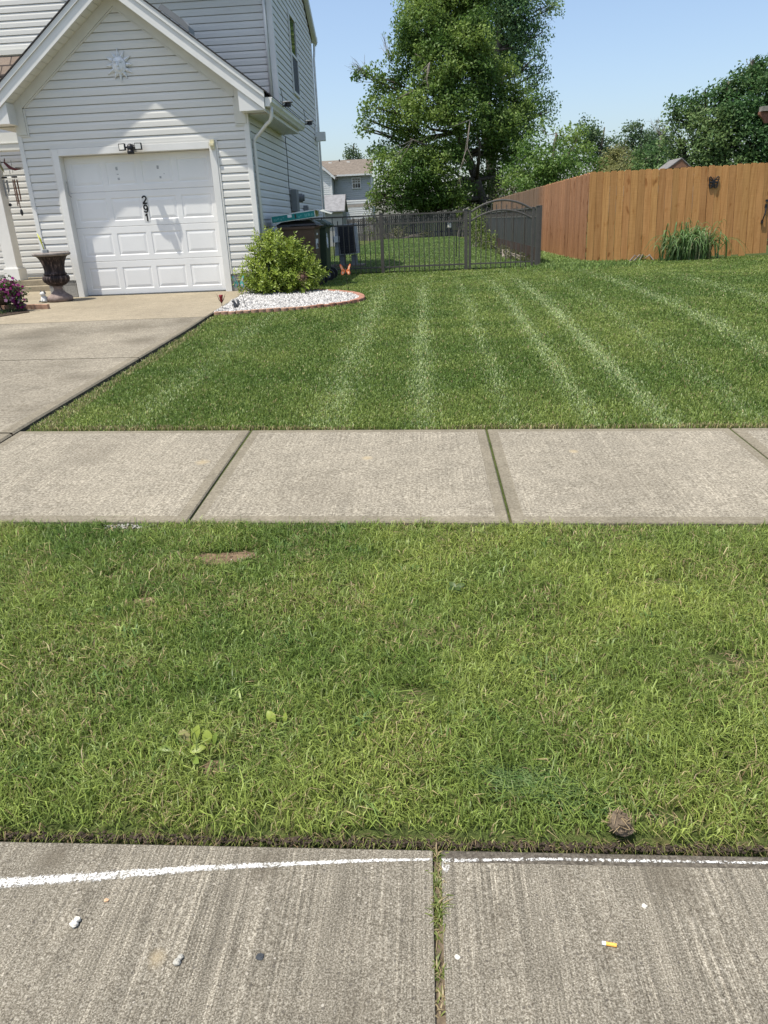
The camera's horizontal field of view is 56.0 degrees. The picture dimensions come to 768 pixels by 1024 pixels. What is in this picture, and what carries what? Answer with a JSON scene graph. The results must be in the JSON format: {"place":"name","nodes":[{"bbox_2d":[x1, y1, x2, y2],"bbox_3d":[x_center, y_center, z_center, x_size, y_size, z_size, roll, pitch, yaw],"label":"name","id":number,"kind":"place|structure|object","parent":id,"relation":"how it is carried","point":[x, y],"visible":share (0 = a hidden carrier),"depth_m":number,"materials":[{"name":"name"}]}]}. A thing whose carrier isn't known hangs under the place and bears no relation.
{"place":"outdoors","nodes":[
{"label":"outdoors","id":0,"kind":"place"},
{"bbox_2d":[0,309,28,315],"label":"planting soil","id":1,"kind":"structure","parent":0,"point":[14,312],"depth_m":10.54,"materials":[{"name":"brown soil"}]},
{"bbox_2d":[0,307,17,313],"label":"bed grass","id":2,"kind":"structure","parent":1,"relation":"on","point":[8,310],"depth_m":10.56,"materials":[{"name":"green plant"}]},
{"bbox_2d":[0,273,30,310],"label":"flowering bush","id":3,"kind":"object","parent":1,"relation":"on","point":[10,292],"visible":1,"depth_m":10.52,"materials":[{"name":"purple plant"}]},
{"bbox_2d":[22,291,50,298],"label":"front walk","id":4,"kind":"structure","parent":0,"point":[33,295],"depth_m":13.16,"materials":[{"name":"concrete"}]},
{"bbox_2d":[0,291,246,443],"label":"driveway","id":5,"kind":"structure","parent":0,"point":[33,389],"depth_m":7.85,"materials":[{"name":"concrete"}]},
{"bbox_2d":[27,304,33,308],"bbox_3d":[-5.309,-3.093,10.896,0.112,0.075,0.070,-1,22,4],"label":"bed brick","id":6,"kind":"object","parent":5,"relation":"on","point":[30,306],"visible":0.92,"depth_m":10.86,"materials":[{"name":"red brick"}]},
{"bbox_2d":[34,304,40,308],"bbox_3d":[-5.193,-3.084,10.861,0.112,0.075,0.070,-1,22,4],"label":"bed brick","id":7,"kind":"object","parent":5,"relation":"on","point":[36,306],"visible":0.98,"depth_m":10.83,"materials":[{"name":"red brick"}]},
{"bbox_2d":[39,290,47,301],"bbox_3d":[-5.520,-3.491,11.682,0.144,0.185,0.131,-1,22,4],"label":"cat figurine","id":8,"kind":"object","parent":5,"relation":"on","point":[43,296],"visible":1,"depth_m":11.66,"materials":[{"name":"white ceramic"}]},
{"bbox_2d":[40,304,49,308],"bbox_3d":[-5.077,-3.075,10.826,0.112,0.075,0.070,-1,22,4],"label":"bed brick","id":9,"kind":"object","parent":5,"relation":"on","point":[44,306],"visible":1,"depth_m":10.79,"materials":[{"name":"red brick"}]},
{"bbox_2d":[32,251,73,301],"bbox_3d":[-5.302,-3.800,11.673,0.580,0.745,0.580,-1,22,4],"label":"garden urn","id":10,"kind":"object","parent":5,"relation":"on","point":[56,277],"visible":0.99,"depth_m":11.53,"materials":[{"name":"stone"}]},
{"bbox_2d":[213,289,358,312],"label":"white gravel","id":11,"kind":"structure","parent":0,"point":[296,298],"depth_m":10.43,"materials":[{"name":"white gravel"}]},
{"bbox_2d":[216,293,224,308],"bbox_3d":[-2.181,-2.818,9.720,0.109,0.240,0.060,10,25,28],"label":"tulip stake","id":12,"kind":"object","parent":11,"relation":"on","point":[221,298],"visible":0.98,"depth_m":9.69,"materials":[{"name":"metal"}]},
{"bbox_2d":[232,299,239,307],"bbox_3d":[-2.003,-2.816,9.761,0.108,0.133,0.070,-1,22,4],"label":"squirrel figurine","id":13,"kind":"object","parent":11,"relation":"on","point":[234,305],"visible":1,"depth_m":9.75,"materials":[{"name":"grey stone"}]},
{"bbox_2d":[231,222,330,294],"bbox_3d":[-1.637,-3.973,11.439,1.625,1.161,1.158,-1,22,4],"label":"round bush","id":14,"kind":"object","parent":11,"relation":"on","point":[274,272],"visible":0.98,"depth_m":11.25,"materials":[{"name":"green plant"}]},
{"bbox_2d":[0,841,767,1023],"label":"street","id":15,"kind":"structure","parent":0,"point":[516,941],"depth_m":1.57,"materials":[{"name":"concrete"}]},
{"bbox_2d":[69,916,80,928],"bbox_3d":[-0.693,0.922,1.624,0.020,0.019,0.025,6,24,21],"label":"stone","id":16,"kind":"object","parent":15,"relation":"on","point":[73,924],"visible":1,"depth_m":1.62,"materials":[{"name":"white stone"}]},
{"bbox_2d":[173,954,183,965],"bbox_3d":[-0.438,0.952,1.537,0.017,0.014,0.027,3,23,14],"label":"stone","id":17,"kind":"object","parent":15,"relation":"on","point":[177,961],"visible":1,"depth_m":1.53,"materials":[{"name":"white stone"}]},
{"bbox_2d":[255,953,263,959],"bbox_3d":[-0.265,0.948,1.540,0.018,0.006,0.016,-1,22,4],"label":"chip","id":18,"kind":"object","parent":15,"relation":"on","point":[259,956],"visible":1,"depth_m":1.54,"materials":[{"name":"grey stone"}]},
{"bbox_2d":[1,860,747,1017],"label":"street grit","id":19,"kind":"object","parent":15,"relation":"on","point":[582,1015],"visible":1,"depth_m":1.58,"materials":[{"name":"grey gravel"}]},
{"bbox_2d":[0,857,767,887],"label":"street paint line","id":20,"kind":"object","parent":15,"relation":"on","point":[65,878],"visible":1,"depth_m":1.75,"materials":[{"name":"white paint"}]},
{"bbox_2d":[433,851,445,1023],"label":"joint soil","id":21,"kind":"structure","parent":15,"relation":"on","point":[441,1019],"depth_m":1.54,"materials":[{"name":"soil"}]},
{"bbox_2d":[425,861,444,897],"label":"joint weed","id":22,"kind":"object","parent":21,"relation":"on","point":[436,879],"visible":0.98,"depth_m":1.71,"materials":[{"name":"green plant"}]},
{"bbox_2d":[426,836,448,870],"bbox_3d":[0.136,0.851,1.780,0.104,0.025,0.141,2,22,12],"label":"joint weed","id":23,"kind":"object","parent":21,"relation":"on","point":[439,855],"visible":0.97,"depth_m":1.78,"materials":[{"name":"green plant"}]},
{"bbox_2d":[425,888,453,940],"bbox_3d":[0.124,0.904,1.637,0.121,0.032,0.158,-1,22,4],"label":"joint weed","id":24,"kind":"object","parent":21,"relation":"on","point":[437,902],"visible":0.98,"depth_m":1.64,"materials":[{"name":"green plant"}]},
{"bbox_2d":[434,913,444,955],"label":"joint weed","id":25,"kind":"object","parent":21,"relation":"on","point":[436,932],"visible":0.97,"depth_m":1.59,"materials":[{"name":"green plant"}]},
{"bbox_2d":[435,972,445,1017],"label":"joint weed","id":26,"kind":"object","parent":21,"relation":"on","point":[442,996],"visible":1,"depth_m":1.45,"materials":[{"name":"beige plant"}]},
{"bbox_2d":[432,950,451,998],"bbox_3d":[0.119,0.963,1.505,0.106,0.023,0.135,-12,24,-23],"label":"joint weed","id":27,"kind":"object","parent":21,"relation":"on","point":[436,966],"visible":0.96,"depth_m":1.51,"materials":[{"name":"green plant"}]},
{"bbox_2d":[602,941,616,947],"bbox_3d":[0.481,0.923,1.544,0.030,0.008,0.008,3,22,13],"label":"cigarette butt","id":28,"kind":"object","parent":15,"relation":"on","point":[610,944],"visible":1,"depth_m":1.54,"materials":[{"name":"yellow paper"}]},
{"bbox_2d":[0,428,767,525],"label":"sidewalk","id":29,"kind":"structure","parent":0,"point":[662,477],"depth_m":3.91,"materials":[{"name":"concrete"}]},
{"bbox_2d":[0,213,767,856],"bbox_3d":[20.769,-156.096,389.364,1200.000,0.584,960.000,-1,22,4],"label":"ground","id":30,"kind":"structure","parent":0,"point":[476,835],"depth_m":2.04,"materials":[{"name":"green plant"}]},
{"bbox_2d":[0,0,325,296],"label":"house","id":31,"kind":"structure","parent":30,"relation":"on","point":[192,194],"depth_m":11.80,"materials":[{"name":"plastic"}]},
{"bbox_2d":[0,165,11,206],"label":"bird chime","id":32,"kind":"object","parent":31,"relation":"hanging from","point":[6,192],"visible":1,"depth_m":13.63},
{"bbox_2d":[1,158,22,215],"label":"cardinal chime","id":33,"kind":"object","parent":31,"relation":"hanging from","point":[14,182],"visible":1,"depth_m":13.58,"materials":[{"name":"black plastic"}]},
{"bbox_2d":[106,48,131,81],"bbox_3d":[-4.038,-6.795,10.971,0.410,0.459,0.103,-1,22,4],"label":"sun plaque","id":34,"kind":"object","parent":31,"relation":"attached to","point":[119,65],"visible":1,"depth_m":10.98,"materials":[{"name":"paint"}]},
{"bbox_2d":[118,143,142,153],"bbox_3d":[-3.982,-5.714,11.364,0.373,0.155,0.159,-1,22,4],"label":"security light","id":35,"kind":"object","parent":31,"relation":"attached to","point":[131,148],"visible":1,"depth_m":11.32,"materials":[{"name":"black plastic"}]},
{"bbox_2d":[63,150,225,295],"bbox_3d":[-3.920,-4.760,12.012,2.445,2.162,0.036,-1,22,4],"label":"garage door","id":36,"kind":"structure","parent":31,"relation":"in","point":[146,223],"depth_m":11.98,"materials":[{"name":"paint"}]},
{"bbox_2d":[280,88,292,106],"bbox_3d":[-1.561,-6.680,11.643,0.186,0.266,0.169,16,29,39],"label":"gutter lamp","id":37,"kind":"object","parent":31,"relation":"attached to","point":[287,103],"visible":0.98,"depth_m":11.64,"materials":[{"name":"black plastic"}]},
{"bbox_2d":[285,137,291,212],"bbox_3d":[-1.882,-6.241,14.697,0.023,2.471,0.114,5,23,18],"label":"wall cable","id":38,"kind":"object","parent":31,"relation":"attached to","point":[288,175],"depth_m":14.46,"materials":[{"name":"black plastic"}]},
{"bbox_2d":[287,10,300,98],"bbox_3d":[-1.913,-9.709,15.399,0.030,1.480,0.840,-1,22,4],"label":"window","id":39,"kind":"structure","parent":31,"relation":"in","point":[291,22],"depth_m":15.39,"materials":[{"name":"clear glass"}]},
{"bbox_2d":[290,189,304,211],"bbox_3d":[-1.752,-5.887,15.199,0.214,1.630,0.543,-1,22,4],"label":"utility box","id":40,"kind":"object","parent":31,"relation":"attached to","point":[296,197],"visible":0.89,"depth_m":14.77,"materials":[{"name":"grey paint"}]},
{"bbox_2d":[303,110,313,124],"bbox_3d":[-1.442,-7.587,13.883,0.186,0.266,0.169,16,29,39],"label":"gutter lamp","id":41,"kind":"object","parent":31,"relation":"attached to","point":[309,122],"visible":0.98,"depth_m":13.88,"materials":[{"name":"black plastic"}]},
{"bbox_2d":[314,126,325,141],"bbox_3d":[-1.617,-9.629,18.386,0.244,0.340,0.300,-1,22,4],"label":"corner floodlight","id":42,"kind":"object","parent":31,"relation":"attached to","point":[320,136],"visible":1,"depth_m":18.32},
{"bbox_2d":[98,524,242,559],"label":"pale sand crumbs","id":43,"kind":"object","parent":30,"relation":"on","point":[123,527],"visible":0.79,"depth_m":3.42,"materials":[{"name":"grey stone"}]},
{"bbox_2d":[157,725,216,763],"bbox_3d":[-0.571,0.659,2.079,0.154,0.046,0.105,6,24,21],"label":"broadleaf weed","id":44,"kind":"object","parent":30,"relation":"on","point":[205,734],"visible":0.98,"depth_m":2.10,"materials":[{"name":"green plant"}]},
{"bbox_2d":[266,711,286,731],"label":"broadleaf weed","id":45,"kind":"object","parent":30,"relation":"on","point":[269,716],"visible":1,"depth_m":2.16,"materials":[{"name":"green plant"}]},
{"bbox_2d":[273,307,280,311],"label":"edging block","id":46,"kind":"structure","parent":30,"relation":"on","point":[277,309],"depth_m":9.48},
{"bbox_2d":[277,220,327,285],"bbox_3d":[-1.425,-4.578,12.805,0.746,1.100,0.755,-1,22,4],"label":"trash bin","id":47,"kind":"object","parent":30,"relation":"on","point":[308,230],"visible":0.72,"depth_m":12.37,"materials":[{"name":"brown plastic"}]},
{"bbox_2d":[271,209,331,223],"bbox_3d":[-1.398,-5.115,12.473,1.030,0.218,0.646,-1,22,4],"label":"teal carton","id":48,"kind":"object","parent":47,"relation":"on","point":[295,216],"visible":1,"depth_m":12.20,"materials":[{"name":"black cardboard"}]},
{"bbox_2d":[295,220,337,280],"bbox_3d":[-1.343,-5.028,13.914,0.791,1.100,0.755,-1,22,4],"label":"trash bin","id":49,"kind":"object","parent":30,"relation":"on","point":[325,251],"visible":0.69,"depth_m":13.67,"materials":[{"name":"green plastic"}]},
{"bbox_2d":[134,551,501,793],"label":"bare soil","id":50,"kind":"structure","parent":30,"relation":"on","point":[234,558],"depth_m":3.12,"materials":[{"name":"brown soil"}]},
{"bbox_2d":[322,194,347,246],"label":"garden shed","id":51,"kind":"structure","parent":30,"relation":"on","point":[336,205],"depth_m":41.17,"materials":[{"name":"plastic"}]},
{"bbox_2d":[340,264,350,290],"bbox_3d":[-0.579,-3.595,11.168,0.170,0.462,0.189,-1,22,4],"label":"butterfly stake","id":52,"kind":"object","parent":30,"relation":"on","point":[343,271],"visible":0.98,"depth_m":11.05,"materials":[{"name":"orange plastic"}]},
{"bbox_2d":[319,159,374,227],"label":"house","id":53,"kind":"structure","parent":30,"relation":"on","point":[350,179],"depth_m":77.91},
{"bbox_2d":[351,177,360,188],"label":"window","id":54,"kind":"structure","parent":53,"relation":"in","point":[356,181],"depth_m":77.56,"materials":[{"name":"white glass"}]},
{"bbox_2d":[342,143,364,159],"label":"tree","id":55,"kind":"object","parent":30,"relation":"on","point":[352,153],"visible":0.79,"depth_m":105.98,"materials":[{"name":"green plant"}]},
{"bbox_2d":[347,203,375,207],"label":"shed roof","id":56,"kind":"structure","parent":30,"relation":"on","point":[356,205],"depth_m":73.88,"materials":[{"name":"grey"}]},
{"bbox_2d":[363,214,375,240],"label":"fence vine","id":57,"kind":"object","parent":30,"relation":"on","point":[370,220],"visible":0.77,"depth_m":54.54,"materials":[{"name":"green plant"}]},
{"bbox_2d":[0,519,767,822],"bbox_3d":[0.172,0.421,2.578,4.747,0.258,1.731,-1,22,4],"label":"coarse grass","id":58,"kind":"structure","parent":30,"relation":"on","point":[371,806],"depth_m":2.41,"materials":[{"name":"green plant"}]},
{"bbox_2d":[0,830,767,854],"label":"edge soil crumbs","id":59,"kind":"object","parent":30,"relation":"on","point":[583,847],"visible":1,"depth_m":1.82,"materials":[{"name":"brown soil"}]},
{"bbox_2d":[300,209,467,274],"bbox_3d":[-0.036,-5.619,15.290,3.602,1.322,0.078,-1,22,4],"label":"metal fence","id":60,"kind":"object","parent":30,"relation":"on","point":[381,224],"visible":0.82,"depth_m":15.22,"materials":[{"name":"brown metal"}]},
{"bbox_2d":[346,208,492,240],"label":"grey fence","id":61,"kind":"object","parent":30,"relation":"on","point":[446,231],"visible":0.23,"depth_m":55.76,"materials":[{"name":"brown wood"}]},
{"bbox_2d":[363,186,493,231],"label":"hedge bush","id":62,"kind":"object","parent":30,"relation":"on","point":[382,203],"visible":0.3,"depth_m":56.46,"materials":[{"name":"green plant"}]},
{"bbox_2d":[105,525,762,822],"bbox_3d":[-0.074,0.423,2.623,2.690,0.175,1.663,-1,22,4],"label":"dry thatch","id":63,"kind":"object","parent":30,"relation":"on","point":[127,527],"visible":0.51,"depth_m":2.40,"materials":[{"name":"plant"}]},
{"bbox_2d":[346,0,545,215],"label":"box elder tree","id":64,"kind":"object","parent":30,"relation":"on","point":[466,51],"visible":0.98,"depth_m":52.39,"materials":[{"name":"green plant"}]},
{"bbox_2d":[448,582,464,589],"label":"broadleaf weed","id":65,"kind":"object","parent":30,"relation":"on","point":[458,586],"visible":0.98,"depth_m":2.83,"materials":[{"name":"green plant"}]},
{"bbox_2d":[455,199,467,236],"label":"sapling","id":66,"kind":"object","parent":30,"relation":"on","point":[459,209],"visible":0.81,"depth_m":53.38,"materials":[{"name":"green plant"}]},
{"bbox_2d":[390,0,565,207],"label":"silver maple tree","id":67,"kind":"object","parent":30,"relation":"on","point":[515,36],"visible":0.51,"depth_m":64.12,"materials":[{"name":"green plant"}]},
{"bbox_2d":[473,205,541,263],"bbox_3d":[3.865,-9.852,25.369,0.070,1.330,21.300,-1,22,4],"label":"privacy fence","id":68,"kind":"object","parent":30,"relation":"on","point":[513,244],"visible":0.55,"depth_m":19.45,"materials":[{"name":"plastic"}]},
{"bbox_2d":[468,203,497,249],"bbox_3d":[3.761,-11.104,27.984,1.023,1.696,9.266,-1,22,4],"label":"gate vine","id":69,"kind":"object","parent":68,"relation":"attached to","point":[479,241],"visible":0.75,"depth_m":27.84,"materials":[{"name":"green plant"}]},
{"bbox_2d":[479,169,538,209],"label":"undergrowth bush","id":70,"kind":"object","parent":30,"relation":"on","point":[496,186],"visible":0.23,"depth_m":53.24,"materials":[{"name":"green plant"}]},
{"bbox_2d":[493,245,529,260],"bbox_3d":[3.455,-7.045,19.770,0.684,0.458,6.828,-1,22,4],"label":"weed patch","id":71,"kind":"object","parent":30,"relation":"on","point":[508,253],"visible":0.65,"depth_m":18.77,"materials":[{"name":"green plant"}]},
{"bbox_2d":[534,205,539,265],"bbox_3d":[3.196,-5.685,15.091,0.078,1.322,0.078,-1,22,4],"label":"fence post","id":72,"kind":"object","parent":30,"relation":"on","point":[537,233],"visible":0.8,"depth_m":15.04,"materials":[{"name":"brown metal"}]},
{"bbox_2d":[468,199,534,268],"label":"metal gate","id":73,"kind":"structure","parent":72,"relation":"attached to","point":[506,210],"depth_m":15.04,"materials":[{"name":"brown metal"}]},
{"bbox_2d":[442,751,656,841],"bbox_3d":[0.434,0.739,1.952,0.592,0.078,0.232,6,23,20],"label":"flattened grass tuft","id":74,"kind":"object","parent":30,"relation":"on","point":[525,778],"visible":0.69,"depth_m":1.93,"materials":[{"name":"green plant"}]},
{"bbox_2d":[495,114,608,195],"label":"leafy tree","id":75,"kind":"object","parent":30,"relation":"on","point":[547,169],"visible":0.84,"depth_m":45.86,"materials":[{"name":"green plant"}]},
{"bbox_2d":[572,112,629,169],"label":"dark tree","id":76,"kind":"object","parent":30,"relation":"on","point":[596,136],"visible":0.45,"depth_m":74.05,"materials":[{"name":"green plant"}]},
{"bbox_2d":[601,805,635,837],"bbox_3d":[0.585,0.774,1.803,0.082,0.080,0.067,3,23,14],"label":"dirt clod","id":77,"kind":"object","parent":30,"relation":"on","point":[619,823],"visible":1,"depth_m":1.79,"materials":[{"name":"soil"}]},
{"bbox_2d":[594,140,652,228],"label":"olive tree","id":78,"kind":"object","parent":30,"relation":"on","point":[618,164],"visible":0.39,"depth_m":52.53,"materials":[{"name":"green plant"}]},
{"bbox_2d":[493,163,767,260],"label":"wooden fence","id":79,"kind":"object","parent":30,"relation":"on","point":[568,212],"visible":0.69,"depth_m":15.62,"materials":[{"name":"brown wood"}]},
{"bbox_2d":[709,176,719,187],"bbox_3d":[6.981,-6.984,15.295,0.225,0.241,0.024,-1,22,4],"label":"butterfly plaque","id":80,"kind":"object","parent":79,"relation":"attached to","point":[713,181],"visible":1,"depth_m":15.29,"materials":[{"name":"black plastic"}]},
{"bbox_2d":[614,118,665,158],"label":"ash tree","id":81,"kind":"object","parent":30,"relation":"on","point":[642,136],"visible":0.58,"depth_m":80.56,"materials":[{"name":"green plant"}]},
{"bbox_2d":[629,254,653,260],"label":"weed tuft","id":82,"kind":"object","parent":30,"relation":"on","point":[641,257],"visible":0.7,"depth_m":15.77,"materials":[{"name":"green plant"}]},
{"bbox_2d":[624,138,678,221],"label":"green tree","id":83,"kind":"object","parent":30,"relation":"on","point":[645,155],"visible":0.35,"depth_m":44.06,"materials":[{"name":"green plant"}]},
{"bbox_2d":[651,120,684,200],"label":"slender tree","id":84,"kind":"object","parent":30,"relation":"on","point":[661,125],"visible":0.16,"depth_m":87.55,"materials":[{"name":"green plant"}]},
{"bbox_2d":[659,158,690,234],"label":"house roof","id":85,"kind":"structure","parent":30,"relation":"on","point":[679,163],"depth_m":26.15,"materials":[{"name":"grey"}]},
{"bbox_2d":[645,218,748,260],"bbox_3d":[6.580,-5.791,15.336,2.179,0.860,1.112,-1,22,4],"label":"daylily clump","id":86,"kind":"object","parent":30,"relation":"on","point":[688,244],"visible":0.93,"depth_m":15.23,"materials":[{"name":"green plant"}]},
{"bbox_2d":[653,54,767,169],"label":"elm tree","id":87,"kind":"object","parent":30,"relation":"on","point":[732,108],"visible":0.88,"depth_m":27.77,"materials":[{"name":"green plant"}]},
{"bbox_2d":[758,106,767,122],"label":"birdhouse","id":88,"kind":"object","parent":30,"relation":"on","point":[763,113],"visible":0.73,"depth_m":22.45,"materials":[{"name":"brown wood"}]},
{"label":"bed base","id":89,"kind":"structure","parent":30,"relation":"on","visible":0},
{"bbox_2d":[232,276,244,303],"bbox_3d":[-1.930,-3.024,10.000,0.152,0.447,0.598,-12,24,-23],"label":"butterfly stake","id":90,"kind":"object","parent":89,"relation":"on","point":[236,283],"visible":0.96,"depth_m":10.18,"materials":[{"name":"teal plastic"}]},
{"bbox_2d":[298,271,308,290],"bbox_3d":[-1.235,-3.507,11.064,0.201,0.379,0.053,-1,22,4],"label":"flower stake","id":91,"kind":"object","parent":89,"relation":"on","point":[302,277],"visible":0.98,"depth_m":11.02,"materials":[{"name":"metal"}]},
{"bbox_2d":[0,825,767,856],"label":"edge grass","id":92,"kind":"structure","parent":0,"point":[390,838],"depth_m":1.83,"materials":[{"name":"green plant"}]},
{"bbox_2d":[30,254,767,430],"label":"lawn grass","id":93,"kind":"structure","parent":0,"point":[661,296],"depth_m":6.43,"materials":[{"name":"green plant"}]},
{"bbox_2d":[331,236,540,274],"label":"yard grass","id":94,"kind":"structure","parent":0,"point":[439,243],"depth_m":22.27,"materials":[{"name":"green plant"}]},
{"bbox_2d":[309,0,767,222],"label":"sky","id":95,"kind":"structure","parent":0,"point":[614,62],"materials":[{"name":"blue"}]},
{"bbox_2d":[526,251,588,265],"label":"weedy grass","id":96,"kind":"structure","parent":0,"point":[547,256],"depth_m":17.15,"materials":[{"name":"green plant"}]},
{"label":"back yard","id":97,"kind":"structure","parent":0,"visible":0},
{"bbox_2d":[331,223,364,267],"bbox_3d":[-1.021,-6.687,18.194,1.000,1.060,0.800,-1,22,4],"label":"condenser unit","id":98,"kind":"object","parent":97,"relation":"on","point":[347,241],"visible":0.67,"depth_m":17.93,"materials":[{"name":"grey paint"}]},
{"bbox_2d":[383,226,432,238],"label":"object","id":99,"kind":"object","parent":97,"relation":"on","point":[396,234],"visible":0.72,"depth_m":53.66,"materials":[{"name":"green plant"}]},
{"bbox_2d":[448,214,456,256],"bbox_3d":[1.926,-7.780,20.511,0.279,1.271,0.150,-1,22,4],"label":"lantern","id":100,"kind":"object","parent":97,"relation":"on","point":[449,225],"visible":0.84,"depth_m":20.38,"materials":[{"name":"black plastic"}]}
]}

